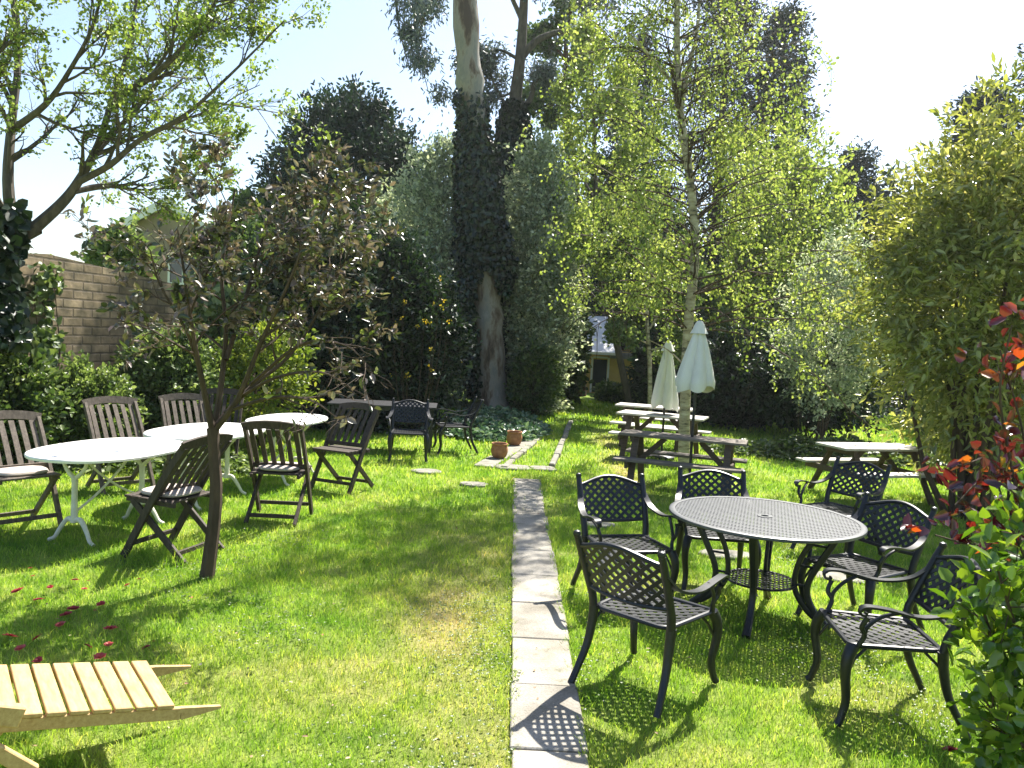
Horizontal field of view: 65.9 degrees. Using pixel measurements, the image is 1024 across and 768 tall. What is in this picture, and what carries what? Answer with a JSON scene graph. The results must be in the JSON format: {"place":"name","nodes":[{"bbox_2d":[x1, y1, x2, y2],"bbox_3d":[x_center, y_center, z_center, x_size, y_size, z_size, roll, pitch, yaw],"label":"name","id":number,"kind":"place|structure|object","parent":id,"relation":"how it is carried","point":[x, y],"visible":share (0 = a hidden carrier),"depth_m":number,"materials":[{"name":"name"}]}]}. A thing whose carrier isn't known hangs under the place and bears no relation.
{"place":"outdoors","nodes":[
{"label":"outdoors","id":0,"kind":"place"},
{"bbox_2d":[0,386,1023,767],"bbox_3d":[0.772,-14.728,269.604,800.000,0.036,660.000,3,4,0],"label":"ground","id":1,"kind":"structure","parent":0,"point":[468,728],"depth_m":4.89,"materials":[{"name":"plant"}]},
{"bbox_2d":[0,410,62,524],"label":"folding chair","id":2,"kind":"object","parent":1,"relation":"on","point":[31,417],"visible":0.76,"depth_m":7.22,"materials":[{"name":"brown wood"}]},
{"bbox_2d":[0,465,48,476],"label":"seat cushion","id":3,"kind":"object","parent":2,"relation":"on","point":[18,471],"visible":0.94,"depth_m":6.96,"materials":[{"name":"fabric"}]},
{"bbox_2d":[0,340,79,464],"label":"shrub","id":4,"kind":"object","parent":1,"relation":"on","point":[29,381],"visible":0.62,"depth_m":9.37,"materials":[{"name":"green plant"}]},
{"bbox_2d":[46,349,151,464],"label":"shrub","id":5,"kind":"object","parent":1,"relation":"on","point":[88,380],"visible":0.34,"depth_m":10.16,"materials":[{"name":"green plant"}]},
{"bbox_2d":[93,652,106,658],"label":"fallen flower","id":6,"kind":"object","parent":1,"relation":"on","point":[99,655],"visible":1,"depth_m":4.45,"materials":[{"name":"red plant"}]},
{"bbox_2d":[24,437,181,545],"bbox_3d":[-3.605,0.954,7.084,1.040,0.776,1.440,4,4,15],"label":"oval table","id":7,"kind":"object","parent":1,"relation":"on","point":[91,452],"visible":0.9,"depth_m":6.85,"materials":[{"name":"white paint"}]},
{"bbox_2d":[0,661,220,767],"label":"sun lounger","id":8,"kind":"object","parent":1,"relation":"on","point":[25,713],"visible":1,"depth_m":3.33,"materials":[{"name":"beige wood"}]},
{"bbox_2d":[74,214,160,278],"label":"shrub","id":9,"kind":"object","parent":1,"relation":"on","point":[95,259],"visible":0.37,"depth_m":15.07,"materials":[{"name":"green plant"}]},
{"bbox_2d":[81,396,155,495],"bbox_3d":[-4.392,0.674,8.841,0.639,1.036,0.612,6,5,41],"label":"folding chair","id":10,"kind":"object","parent":1,"relation":"on","point":[100,400],"visible":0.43,"depth_m":8.91,"materials":[{"name":"brown wood"}]},
{"bbox_2d":[23,446,262,477],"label":"ground cover","id":11,"kind":"object","parent":1,"relation":"on","point":[240,464],"visible":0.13,"depth_m":9.85,"materials":[{"name":"green plant"}]},
{"bbox_2d":[114,199,207,284],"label":"neighbour house","id":12,"kind":"structure","parent":1,"relation":"on","point":[165,276],"depth_m":26.79,"materials":[{"name":"stone"}]},
{"bbox_2d":[167,254,195,284],"bbox_3d":[-11.210,-3.915,26.925,0.970,1.070,0.080,3,4,-8],"label":"window","id":13,"kind":"structure","parent":12,"relation":"in","point":[178,269],"depth_m":26.91,"materials":[{"name":"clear glass"}]},
{"bbox_2d":[0,253,327,433],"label":"garden wall","id":14,"kind":"structure","parent":1,"relation":"on","point":[81,298],"depth_m":11.23,"materials":[{"name":"brick"}]},
{"bbox_2d":[25,261,139,373],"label":"ivy","id":15,"kind":"object","parent":14,"relation":"attached to","point":[46,337],"visible":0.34,"depth_m":10.13,"materials":[{"name":"green plant"}]},
{"bbox_2d":[0,0,343,239],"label":"lime tree","id":16,"kind":"object","parent":1,"relation":"on","point":[125,95],"visible":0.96,"depth_m":8.61,"materials":[{"name":"green plant"}]},
{"bbox_2d":[0,198,33,354],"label":"ivy","id":17,"kind":"object","parent":16,"relation":"attached to","point":[15,325],"visible":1,"depth_m":8.97,"materials":[{"name":"green plant"}]},
{"bbox_2d":[110,319,233,436],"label":"shrub","id":18,"kind":"object","parent":1,"relation":"on","point":[166,370],"visible":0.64,"depth_m":11.36,"materials":[{"name":"green plant"}]},
{"bbox_2d":[120,433,233,564],"bbox_3d":[-2.764,0.902,6.549,0.639,1.036,0.612,4,4,17],"label":"folding chair","id":19,"kind":"object","parent":1,"relation":"on","point":[136,499],"visible":0.78,"depth_m":6.38,"materials":[{"name":"brown wood"}]},
{"bbox_2d":[140,483,201,497],"bbox_3d":[-2.828,0.880,6.568,0.416,0.049,0.416,4,4,17],"label":"seat cushion","id":20,"kind":"object","parent":19,"relation":"on","point":[184,491],"visible":0.69,"depth_m":6.46,"materials":[{"name":"fabric"}]},
{"bbox_2d":[157,393,208,481],"bbox_3d":[-3.937,0.649,9.643,0.612,1.036,0.639,0,5,-38],"label":"folding chair","id":21,"kind":"object","parent":1,"relation":"on","point":[173,397],"visible":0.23,"depth_m":9.73,"materials":[{"name":"brown wood"}]},
{"bbox_2d":[143,422,265,510],"bbox_3d":[-3.301,0.880,8.531,1.040,0.776,1.440,4,4,12],"label":"oval table","id":22,"kind":"object","parent":1,"relation":"on","point":[182,432],"visible":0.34,"depth_m":8.43,"materials":[{"name":"white paint"}]},
{"bbox_2d":[191,388,243,468],"bbox_3d":[-3.942,0.589,10.597,0.612,1.036,0.639,2,4,-11],"label":"folding chair","id":23,"kind":"object","parent":1,"relation":"on","point":[230,391],"visible":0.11,"depth_m":10.75,"materials":[{"name":"brown wood"}]},
{"bbox_2d":[60,129,407,579],"bbox_3d":[-1.996,-0.209,5.905,2.376,3.602,2.445,3,4,0],"label":"ornamental tree","id":24,"kind":"object","parent":1,"relation":"on","point":[308,195],"visible":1,"depth_m":5.76,"materials":[{"name":"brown plant"}]},
{"bbox_2d":[192,283,275,408],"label":"shrub","id":25,"kind":"object","parent":1,"relation":"on","point":[212,311],"visible":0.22,"depth_m":13.73,"materials":[{"name":"green plant"}]},
{"bbox_2d":[189,212,291,296],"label":"shrub","id":26,"kind":"object","parent":1,"relation":"on","point":[249,244],"visible":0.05,"depth_m":17.49,"materials":[{"name":"green plant"}]},
{"bbox_2d":[190,180,305,293],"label":"leafy tree","id":27,"kind":"object","parent":1,"relation":"on","point":[244,195],"visible":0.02,"depth_m":22.15,"materials":[{"name":"green plant"}]},
{"bbox_2d":[203,314,324,448],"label":"shrub","id":28,"kind":"object","parent":1,"relation":"on","point":[236,373],"visible":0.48,"depth_m":12.13,"materials":[{"name":"green plant"}]},
{"bbox_2d":[240,420,313,526],"bbox_3d":[-2.317,0.844,7.867,0.612,1.036,0.639,3,4,-1],"label":"folding chair","id":29,"kind":"object","parent":1,"relation":"on","point":[268,426],"visible":0.91,"depth_m":7.73,"materials":[{"name":"brown wood"}]},
{"bbox_2d":[258,461,299,471],"bbox_3d":[-2.317,0.822,7.934,0.416,0.049,0.416,3,4,-1],"label":"seat cushion","id":30,"kind":"object","parent":29,"relation":"on","point":[283,468],"visible":0.73,"depth_m":7.77,"materials":[{"name":"fabric"}]},
{"bbox_2d":[245,413,327,486],"bbox_3d":[-2.827,0.818,9.929,0.860,0.776,1.360,3,4,8],"label":"oval table","id":31,"kind":"object","parent":1,"relation":"on","point":[296,417],"visible":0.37,"depth_m":9.93,"materials":[{"name":"white paint"}]},
{"bbox_2d":[229,169,411,431],"bbox_3d":[-3.656,-1.544,15.184,3.510,4.928,2.805,5,4,27],"label":"shrub","id":32,"kind":"object","parent":1,"relation":"on","point":[345,321],"visible":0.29,"depth_m":14.63,"materials":[{"name":"green plant"}]},
{"bbox_2d":[311,402,381,494],"bbox_3d":[-2.011,0.755,9.548,0.612,1.036,0.639,4,4,22],"label":"folding chair","id":33,"kind":"object","parent":1,"relation":"on","point":[342,446],"visible":0.95,"depth_m":9.57,"materials":[{"name":"brown wood"}]},
{"bbox_2d":[246,71,449,368],"bbox_3d":[-5.148,-4.641,24.762,6.923,9.904,6.040,3,4,0],"label":"yew tree","id":34,"kind":"object","parent":1,"relation":"on","point":[361,124],"visible":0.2,"depth_m":23.27,"materials":[{"name":"green plant"}]},
{"bbox_2d":[327,398,437,453],"bbox_3d":[-2.088,0.677,12.823,1.700,0.744,0.832,3,4,-4],"label":"garden table","id":35,"kind":"object","parent":1,"relation":"on","point":[383,405],"visible":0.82,"depth_m":12.53,"materials":[{"name":"weathered grey-brown wood"}]},
{"bbox_2d":[338,172,427,361],"bbox_3d":[-3.447,-2.610,21.362,3.366,6.216,2.765,5,4,27],"label":"shrub","id":36,"kind":"object","parent":1,"relation":"on","point":[385,197],"visible":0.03,"depth_m":21.10,"materials":[{"name":"green plant"}]},
{"bbox_2d":[309,410,489,436],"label":"ground cover","id":37,"kind":"object","parent":1,"relation":"on","point":[382,421],"visible":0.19,"depth_m":14.97,"materials":[{"name":"green plant"}]},
{"bbox_2d":[357,265,456,427],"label":"flowering shrub","id":38,"kind":"object","parent":1,"relation":"on","point":[419,325],"visible":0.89,"depth_m":14.94,"materials":[{"name":"green plant"}]},
{"bbox_2d":[386,398,432,463],"bbox_3d":[-1.548,0.696,11.902,0.702,0.901,0.787,3,4,-7],"label":"metal armchair","id":39,"kind":"object","parent":1,"relation":"on","point":[396,431],"visible":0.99,"depth_m":12.09,"materials":[{"name":"metal"}]},
{"bbox_2d":[351,210,483,424],"bbox_3d":[-2.146,-1.259,16.085,3.210,4.361,2.523,3,4,0],"label":"shrub","id":40,"kind":"object","parent":1,"relation":"on","point":[416,268],"visible":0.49,"depth_m":15.58,"materials":[{"name":"green plant"}]},
{"bbox_2d":[410,468,440,474],"bbox_3d":[-1.182,1.236,10.996,0.366,0.064,0.380,0,5,-43],"label":"stepping stone","id":41,"kind":"object","parent":1,"relation":"on","point":[424,470],"visible":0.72,"depth_m":10.94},
{"bbox_2d":[376,123,511,409],"bbox_3d":[-1.662,-3.003,20.537,3.631,7.369,3.054,5,4,33],"label":"shrub","id":42,"kind":"object","parent":1,"relation":"on","point":[433,201],"visible":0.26,"depth_m":19.91,"materials":[{"name":"green plant"}]},
{"bbox_2d":[381,0,511,409],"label":"eucalyptus tree","id":43,"kind":"object","parent":1,"relation":"on","point":[469,79],"visible":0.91,"depth_m":19.02,"materials":[{"name":"grey plant"}]},
{"bbox_2d":[449,87,518,402],"bbox_3d":[-0.735,-3.310,19.450,1.865,7.611,1.601,3,4,0],"label":"ivy","id":44,"kind":"object","parent":43,"relation":"attached to","point":[473,251],"visible":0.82,"depth_m":18.94,"materials":[{"name":"green plant"}]},
{"bbox_2d":[432,397,483,454],"bbox_3d":[-0.879,0.667,12.939,0.759,0.901,0.714,2,4,-14],"label":"metal armchair","id":45,"kind":"object","parent":1,"relation":"on","point":[476,405],"visible":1,"depth_m":13.00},
{"bbox_2d":[460,481,487,487],"bbox_3d":[-0.494,1.319,10.230,0.371,0.064,0.287,3,4,0],"label":"stepping stone","id":46,"kind":"object","parent":1,"relation":"on","point":[477,484],"visible":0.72,"depth_m":10.19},
{"bbox_2d":[34,457,927,767],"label":"fallen leaves","id":47,"kind":"object","parent":1,"relation":"on","point":[332,705],"visible":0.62,"depth_m":4.70,"materials":[{"name":"brown plant"}]},
{"bbox_2d":[442,404,552,443],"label":"ground cover","id":48,"kind":"object","parent":1,"relation":"on","point":[500,420],"visible":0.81,"depth_m":15.29,"materials":[{"name":"green plant"}]},
{"bbox_2d":[474,440,530,467],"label":"paving slab","id":49,"kind":"structure","parent":1,"relation":"on","point":[492,461],"depth_m":12.44,"materials":[{"name":"stone"}]},
{"bbox_2d":[491,442,507,458],"bbox_3d":[-0.199,1.049,12.482,0.270,0.235,0.270,3,4,0],"label":"terracotta pot","id":50,"kind":"object","parent":49,"relation":"on","point":[499,450],"visible":1,"depth_m":12.38,"materials":[{"name":"ceramic"}]},
{"bbox_2d":[507,430,521,444],"bbox_3d":[0.042,0.959,14.048,0.282,0.245,0.282,3,4,0],"label":"terracotta pot","id":51,"kind":"object","parent":49,"relation":"on","point":[514,437],"visible":1,"depth_m":13.94,"materials":[{"name":"ceramic"}]},
{"bbox_2d":[496,464,530,470],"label":"paving slab","id":52,"kind":"structure","parent":1,"relation":"on","point":[512,466],"depth_m":11.64,"materials":[{"name":"stone"}]},
{"bbox_2d":[501,437,540,466],"bbox_3d":[0.217,1.133,13.474,0.110,0.083,3.819,4,4,10],"label":"stone edging","id":53,"kind":"object","parent":1,"relation":"on","point":[518,454],"visible":0.81,"depth_m":12.85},
{"bbox_2d":[70,476,995,767],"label":"clover","id":54,"kind":"object","parent":1,"relation":"on","point":[470,638],"visible":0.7,"depth_m":4.79,"materials":[{"name":"green plant"}]},
{"bbox_2d":[503,332,566,416],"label":"shrub","id":55,"kind":"object","parent":1,"relation":"on","point":[522,390],"visible":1,"depth_m":19.09,"materials":[{"name":"green plant"}]},
{"bbox_2d":[448,0,625,179],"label":"tall tree","id":56,"kind":"object","parent":1,"relation":"on","point":[543,73],"visible":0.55,"depth_m":22.36,"materials":[{"name":"green plant"}]},
{"bbox_2d":[493,97,548,348],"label":"ivy","id":57,"kind":"object","parent":56,"relation":"attached to","point":[513,116],"visible":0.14,"depth_m":22.23,"materials":[{"name":"green plant"}]},
{"bbox_2d":[529,465,556,471],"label":"paving slab","id":58,"kind":"structure","parent":1,"relation":"on","point":[550,468],"depth_m":11.71,"materials":[{"name":"stone"}]},
{"bbox_2d":[461,316,633,392],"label":"garden cottage","id":59,"kind":"structure","parent":1,"relation":"on","point":[605,366],"depth_m":29.00,"materials":[{"name":"stone"}]},
{"bbox_2d":[589,356,609,391],"bbox_3d":[3.216,-0.346,28.994,0.670,1.335,0.070,3,4,0],"label":"door","id":60,"kind":"structure","parent":59,"relation":"in","point":[599,369],"depth_m":28.98,"materials":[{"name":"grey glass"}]},
{"bbox_2d":[499,112,596,413],"bbox_3d":[0.695,-3.057,20.421,3.231,7.734,2.634,3,4,0],"label":"shrub","id":61,"kind":"object","parent":1,"relation":"on","point":[530,212],"visible":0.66,"depth_m":19.89,"materials":[{"name":"green plant"}]},
{"bbox_2d":[549,420,572,467],"bbox_3d":[0.991,1.062,15.148,0.130,0.095,6.505,3,4,6],"label":"stone edging","id":62,"kind":"object","parent":1,"relation":"on","point":[558,451],"visible":0.87,"depth_m":13.87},
{"bbox_2d":[547,291,596,405],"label":"shrub","id":63,"kind":"object","parent":1,"relation":"on","point":[576,378],"visible":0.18,"depth_m":22.68,"materials":[{"name":"green plant"}]},
{"bbox_2d":[514,0,654,396],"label":"tree","id":64,"kind":"object","parent":1,"relation":"on","point":[545,47],"visible":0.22,"depth_m":26.31,"materials":[{"name":"green plant"}]},
{"bbox_2d":[580,521,615,527],"bbox_3d":[0.914,1.508,8.376,0.400,0.064,0.267,3,4,0],"label":"stepping stone","id":65,"kind":"object","parent":1,"relation":"on","point":[604,525],"visible":0.34,"depth_m":8.33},
{"bbox_2d":[527,5,670,409],"bbox_3d":[2.316,-4.323,19.496,4.119,10.599,4.385,3,4,0],"label":"leafy tree","id":66,"kind":"object","parent":1,"relation":"on","point":[626,152],"visible":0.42,"depth_m":20.44,"materials":[{"name":"green plant"}]},
{"bbox_2d":[590,378,640,402],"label":"shrub","id":67,"kind":"object","parent":1,"relation":"on","point":[610,391],"visible":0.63,"depth_m":24.68,"materials":[{"name":"green plant"}]},
{"bbox_2d":[571,473,683,613],"bbox_3d":[0.849,1.186,6.039,0.714,0.901,0.759,2,4,-14],"label":"metal armchair","id":68,"kind":"object","parent":1,"relation":"on","point":[645,541],"visible":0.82,"depth_m":6.22,"materials":[{"name":"metal"}]},
{"bbox_2d":[584,31,680,349],"bbox_3d":[5.516,-7.278,34.616,8.031,16.078,7.669,3,4,0],"label":"conifer tree","id":69,"kind":"object","parent":1,"relation":"on","point":[648,39],"visible":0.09,"depth_m":33.81,"materials":[{"name":"green plant"}]},
{"bbox_2d":[580,176,705,343],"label":"leafy tree","id":70,"kind":"object","parent":1,"relation":"on","point":[609,259],"depth_m":39.77,"materials":[{"name":"green plant"}]},
{"bbox_2d":[568,530,728,718],"bbox_3d":[0.762,1.277,4.495,0.714,0.901,0.759,6,5,41],"label":"metal armchair","id":71,"kind":"object","parent":1,"relation":"on","point":[674,613],"visible":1,"depth_m":4.35,"materials":[{"name":"metal"}]},
{"bbox_2d":[594,174,703,423],"bbox_3d":[3.210,-1.929,18.385,2.544,6.011,1.704,4,4,21],"label":"sapling","id":72,"kind":"object","parent":1,"relation":"on","point":[677,331],"visible":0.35,"depth_m":18.27,"materials":[{"name":"green plant"}]},
{"bbox_2d":[609,402,692,451],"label":"picnic table","id":73,"kind":"object","parent":1,"relation":"on","point":[629,406],"visible":0.47,"depth_m":14.87,"materials":[{"name":"grey wood"}]},
{"bbox_2d":[608,410,711,455],"bbox_3d":[2.537,0.889,13.422,1.450,0.750,1.568,4,4,22],"label":"picnic table","id":74,"kind":"object","parent":1,"relation":"on","point":[636,414],"visible":0.65,"depth_m":13.36,"materials":[{"name":"grey wood"}]},
{"bbox_2d":[648,340,678,459],"bbox_3d":[2.590,0.254,13.377,0.470,2.007,0.533,3,4,0],"label":"parasol","id":75,"kind":"object","parent":1,"relation":"on","point":[665,394],"visible":0.89,"depth_m":13.23,"materials":[{"name":"fabric"}]},
{"bbox_2d":[617,232,723,352],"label":"shrub","id":76,"kind":"object","parent":1,"relation":"on","point":[702,270],"visible":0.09,"depth_m":22.79,"materials":[{"name":"green plant"}]},
{"bbox_2d":[617,308,741,415],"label":"shrub","id":77,"kind":"object","parent":1,"relation":"on","point":[638,373],"visible":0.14,"depth_m":21.18,"materials":[{"name":"green plant"}]},
{"bbox_2d":[612,429,747,494],"bbox_3d":[2.228,1.059,10.398,1.620,0.748,1.148,4,4,19],"label":"picnic table","id":78,"kind":"object","parent":1,"relation":"on","point":[639,454],"visible":0.83,"depth_m":10.25,"materials":[{"name":"grey wood"}]},
{"bbox_2d":[675,319,714,488],"bbox_3d":[2.386,0.293,10.346,0.530,2.284,0.562,3,4,0],"label":"parasol","id":79,"kind":"object","parent":1,"relation":"on","point":[695,374],"visible":1,"depth_m":10.17,"materials":[{"name":"fabric"}]},
{"bbox_2d":[615,0,780,345],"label":"conifer tree","id":80,"kind":"object","parent":1,"relation":"on","point":[746,78],"visible":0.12,"depth_m":31.83,"materials":[{"name":"green plant"}]},
{"bbox_2d":[507,0,912,473],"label":"birch tree","id":81,"kind":"object","parent":1,"relation":"on","point":[678,81],"visible":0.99,"depth_m":11.36,"materials":[{"name":"green plant"}]},
{"bbox_2d":[675,466,767,596],"bbox_3d":[1.686,1.197,6.560,0.714,0.901,0.759,3,4,5],"label":"metal armchair","id":82,"kind":"object","parent":1,"relation":"on","point":[690,531],"visible":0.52,"depth_m":6.79,"materials":[{"name":"metal"}]},
{"bbox_2d":[698,549,748,559],"bbox_3d":[2.023,1.625,7.431,0.547,0.064,0.293,3,4,0],"label":"stepping stone","id":83,"kind":"object","parent":1,"relation":"on","point":[731,552],"visible":0.42,"depth_m":7.40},
{"bbox_2d":[677,319,781,429],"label":"shrub","id":84,"kind":"object","parent":1,"relation":"on","point":[717,402],"visible":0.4,"depth_m":18.83,"materials":[{"name":"green plant"}]},
{"bbox_2d":[669,496,867,638],"bbox_3d":[1.813,1.333,5.748,1.366,0.768,1.366,4,4,18],"label":"round table","id":85,"kind":"object","parent":1,"relation":"on","point":[771,529],"visible":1,"depth_m":5.62,"materials":[{"name":"grey metal"}]},
{"bbox_2d":[703,0,836,399],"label":"conifer tree","id":86,"kind":"object","parent":1,"relation":"on","point":[783,16],"visible":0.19,"depth_m":29.84,"materials":[{"name":"green plant"}]},
{"bbox_2d":[706,120,866,400],"bbox_3d":[8.094,-3.459,23.901,5.314,8.908,4.332,3,4,0],"label":"leafy tree","id":87,"kind":"object","parent":1,"relation":"on","point":[838,214],"visible":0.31,"depth_m":23.09,"materials":[{"name":"green plant"}]},
{"bbox_2d":[738,311,899,438],"bbox_3d":[6.860,-0.169,17.390,3.495,2.925,2.897,3,4,0],"label":"shrub","id":88,"kind":"object","parent":1,"relation":"on","point":[777,410],"visible":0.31,"depth_m":17.24,"materials":[{"name":"green plant"}]},
{"bbox_2d":[701,433,947,467],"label":"ground cover","id":89,"kind":"object","parent":1,"relation":"on","point":[802,445],"visible":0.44,"depth_m":14.27,"materials":[{"name":"green plant"}]},
{"bbox_2d":[762,207,888,438],"bbox_3d":[6.432,-1.102,15.831,2.590,4.919,2.172,3,4,0],"label":"shrub","id":90,"kind":"object","parent":1,"relation":"on","point":[849,374],"visible":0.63,"depth_m":15.69,"materials":[{"name":"green plant"}]},
{"bbox_2d":[789,456,891,552],"bbox_3d":[3.225,1.206,7.726,0.759,0.901,0.714,0,4,-37],"label":"metal armchair","id":91,"kind":"object","parent":1,"relation":"on","point":[858,495],"visible":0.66,"depth_m":7.84,"materials":[{"name":"metal"}]},
{"bbox_2d":[816,571,878,583],"bbox_3d":[2.931,1.706,6.886,0.608,0.064,0.310,3,4,0],"label":"stepping stone","id":92,"kind":"object","parent":1,"relation":"on","point":[838,576],"visible":0.18,"depth_m":6.85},
{"bbox_2d":[807,135,897,405],"bbox_3d":[13.039,-4.234,30.673,4.509,10.576,4.851,3,4,0],"label":"conifer tree","id":93,"kind":"object","parent":1,"relation":"on","point":[858,163],"visible":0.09,"depth_m":30.09,"materials":[{"name":"green plant"}]},
{"bbox_2d":[794,492,937,638],"bbox_3d":[2.564,1.295,5.722,0.759,0.901,0.714,1,4,-30],"label":"metal armchair","id":94,"kind":"object","parent":1,"relation":"on","point":[849,559],"visible":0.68,"depth_m":5.77,"materials":[{"name":"metal"}]},
{"bbox_2d":[796,442,942,506],"bbox_3d":[4.894,1.194,10.779,1.378,0.712,1.414,2,4,-17],"label":"picnic table","id":95,"kind":"object","parent":1,"relation":"on","point":[856,451],"visible":0.69,"depth_m":10.71,"materials":[{"name":"grey wood"}]},
{"bbox_2d":[812,163,938,401],"bbox_3d":[15.581,-3.965,32.535,8.484,9.945,6.935,3,4,0],"label":"leafy tree","id":96,"kind":"object","parent":1,"relation":"on","point":[895,192],"visible":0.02,"depth_m":31.69,"materials":[{"name":"green plant"}]},
{"bbox_2d":[805,542,991,738],"bbox_3d":[2.111,1.356,4.357,0.759,0.901,0.714,3,4,6],"label":"metal armchair","id":97,"kind":"object","parent":1,"relation":"on","point":[904,625],"visible":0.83,"depth_m":4.36,"materials":[{"name":"metal"}]},
{"bbox_2d":[816,52,1023,520],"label":"tall shrub","id":98,"kind":"object","parent":1,"relation":"on","point":[949,237],"visible":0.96,"depth_m":9.21,"materials":[{"name":"green plant"}]},
{"bbox_2d":[870,72,1023,422],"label":"conifer tree","id":99,"kind":"object","parent":1,"relation":"on","point":[979,104],"visible":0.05,"depth_m":23.37,"materials":[{"name":"green plant"}]},
{"bbox_2d":[942,745,956,751],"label":"fallen flower","id":100,"kind":"object","parent":1,"relation":"on","point":[950,748],"visible":0.9,"depth_m":3.87,"materials":[{"name":"red plant"}]},
{"bbox_2d":[889,299,1023,499],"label":"shrub","id":101,"kind":"object","parent":1,"relation":"on","point":[946,448],"visible":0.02,"depth_m":11.13,"materials":[{"name":"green plant"}]},
{"bbox_2d":[901,297,1023,682],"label":"red leaved shrub","id":102,"kind":"object","parent":1,"relation":"on","point":[1005,444],"visible":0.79,"depth_m":4.34,"materials":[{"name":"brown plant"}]},
{"bbox_2d":[928,456,1023,767],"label":"glossy shrub","id":103,"kind":"object","parent":1,"relation":"on","point":[997,635],"visible":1,"depth_m":3.17,"materials":[{"name":"green plant"}]},
{"bbox_2d":[928,168,1023,391],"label":"leafy tree","id":104,"kind":"object","parent":1,"relation":"on","point":[965,274],"visible":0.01,"depth_m":19.51,"materials":[{"name":"green plant"}]},
{"bbox_2d":[937,43,1023,419],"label":"conifer tree","id":105,"kind":"object","parent":1,"relation":"on","point":[1020,126],"visible":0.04,"depth_m":21.80,"materials":[{"name":"green plant"}]},
{"bbox_2d":[0,0,1023,314],"label":"sky","id":106,"kind":"structure","parent":0,"point":[899,60],"materials":[{"name":"white"}]},
{"bbox_2d":[510,478,588,767],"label":"path","id":107,"kind":"structure","parent":0,"point":[545,731],"depth_m":4.82,"materials":[{"name":"stone"}]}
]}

